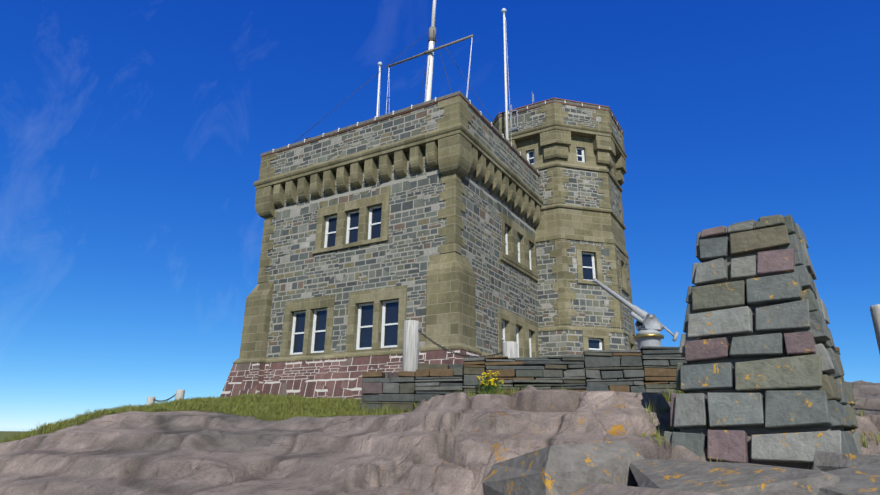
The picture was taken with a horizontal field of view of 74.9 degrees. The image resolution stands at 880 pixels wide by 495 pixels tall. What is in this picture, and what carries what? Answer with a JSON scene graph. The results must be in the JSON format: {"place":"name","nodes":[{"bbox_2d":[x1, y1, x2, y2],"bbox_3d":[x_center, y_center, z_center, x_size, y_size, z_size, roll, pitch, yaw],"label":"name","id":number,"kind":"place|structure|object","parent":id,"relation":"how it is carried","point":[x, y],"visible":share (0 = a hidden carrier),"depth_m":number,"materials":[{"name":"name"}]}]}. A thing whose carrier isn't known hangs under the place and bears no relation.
{"place":"outdoors","nodes":[
{"label":"outdoors","id":0,"kind":"place"},
{"bbox_2d":[0,380,879,494],"bbox_3d":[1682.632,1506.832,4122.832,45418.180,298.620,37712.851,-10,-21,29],"label":"terrain","id":1,"kind":"structure","parent":0,"point":[461,443],"depth_m":7.72,"materials":[{"name":"grey stone"}]},
{"bbox_2d":[219,349,585,398],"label":"tower plinth","id":2,"kind":"structure","parent":1,"relation":"on","point":[333,377],"depth_m":20.02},
{"bbox_2d":[233,96,637,363],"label":"trim","id":3,"kind":"structure","parent":1,"relation":"on","point":[457,150],"depth_m":22.39,"materials":[{"name":"beige stone"}]},
{"bbox_2d":[292,0,511,143],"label":"flagpoles","id":4,"kind":"object","parent":3,"relation":"on","point":[431,48],"visible":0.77,"depth_m":28.09,"materials":[{"name":"metal"}]},
{"bbox_2d":[260,91,623,175],"bbox_3d":[1.364,-4.662,28.152,12.850,3.578,14.210,-10,-21,29],"label":"tower coping","id":5,"kind":"object","parent":3,"relation":"on","point":[407,109],"visible":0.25,"depth_m":23.03,"materials":[{"name":"stone"}]},
{"bbox_2d":[262,95,623,176],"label":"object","id":6,"kind":"structure","parent":5,"relation":"on","point":[479,116],"depth_m":24.46,"materials":[{"name":"brown stone"}]},
{"bbox_2d":[273,97,617,170],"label":"tower coping joints","id":7,"kind":"object","parent":5,"relation":"on","point":[435,101],"visible":0.19,"depth_m":23.28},
{"bbox_2d":[290,148,601,357],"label":"window frames","id":8,"kind":"structure","parent":3,"relation":"in","point":[359,326],"depth_m":21.72,"materials":[{"name":"white wood"}]},
{"bbox_2d":[293,150,598,352],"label":"window panes","id":9,"kind":"structure","parent":8,"relation":"in","point":[391,331],"depth_m":21.30,"materials":[{"name":"black glass"}]},
{"bbox_2d":[258,103,637,358],"bbox_3d":[1.311,-0.358,26.768,12.720,12.320,14.080,-10,-21,29],"label":"stone","id":10,"kind":"object","parent":3,"relation":"attached to","point":[297,269],"visible":0.27,"depth_m":22.00,"materials":[{"name":"grey stone"}]},
{"bbox_2d":[510,94,533,130],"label":"turret aerials and bracket","id":11,"kind":"object","parent":3,"relation":"on","point":[516,110],"visible":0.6,"depth_m":27.55,"materials":[{"name":"silver metal"}]},
{"bbox_2d":[0,373,879,468],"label":"grass tufts","id":12,"kind":"object","parent":1,"relation":"on","point":[285,401],"visible":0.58,"depth_m":12.74,"materials":[{"name":"green plant"}]},
{"bbox_2d":[477,370,503,393],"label":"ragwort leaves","id":13,"kind":"object","parent":1,"relation":"on","point":[489,385],"visible":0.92,"depth_m":11.41,"materials":[{"name":"green"}]},
{"bbox_2d":[146,304,879,404],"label":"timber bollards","id":14,"kind":"object","parent":1,"relation":"on","point":[410,357],"visible":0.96,"depth_m":14.65,"materials":[{"name":"grey wood"}]},
{"bbox_2d":[360,346,845,414],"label":"dry stone wall","id":15,"kind":"structure","parent":1,"relation":"on","point":[647,369],"depth_m":11.61,"materials":[{"name":"grey stone"}]},
{"bbox_2d":[592,278,678,349],"bbox_3d":[4.892,1.906,14.267,2.068,2.242,0.873,12,-21,-30],"label":"cannon","id":16,"kind":"object","parent":1,"relation":"on","point":[649,327],"visible":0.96,"depth_m":14.35,"materials":[{"name":"paint"}]},
{"bbox_2d":[482,440,879,494],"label":"boulders","id":17,"kind":"object","parent":1,"relation":"on","point":[623,467],"visible":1,"depth_m":4.47,"materials":[{"name":"grey stone"}]},
{"bbox_2d":[663,214,861,469],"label":"cairn stones","id":18,"kind":"object","parent":1,"relation":"on","point":[759,372],"visible":0.92,"depth_m":5.94,"materials":[{"name":"grey stone"}]},
{"bbox_2d":[0,0,879,430],"label":"sky","id":19,"kind":"structure","parent":0,"point":[134,134],"materials":[{"name":"blue"}]}
]}

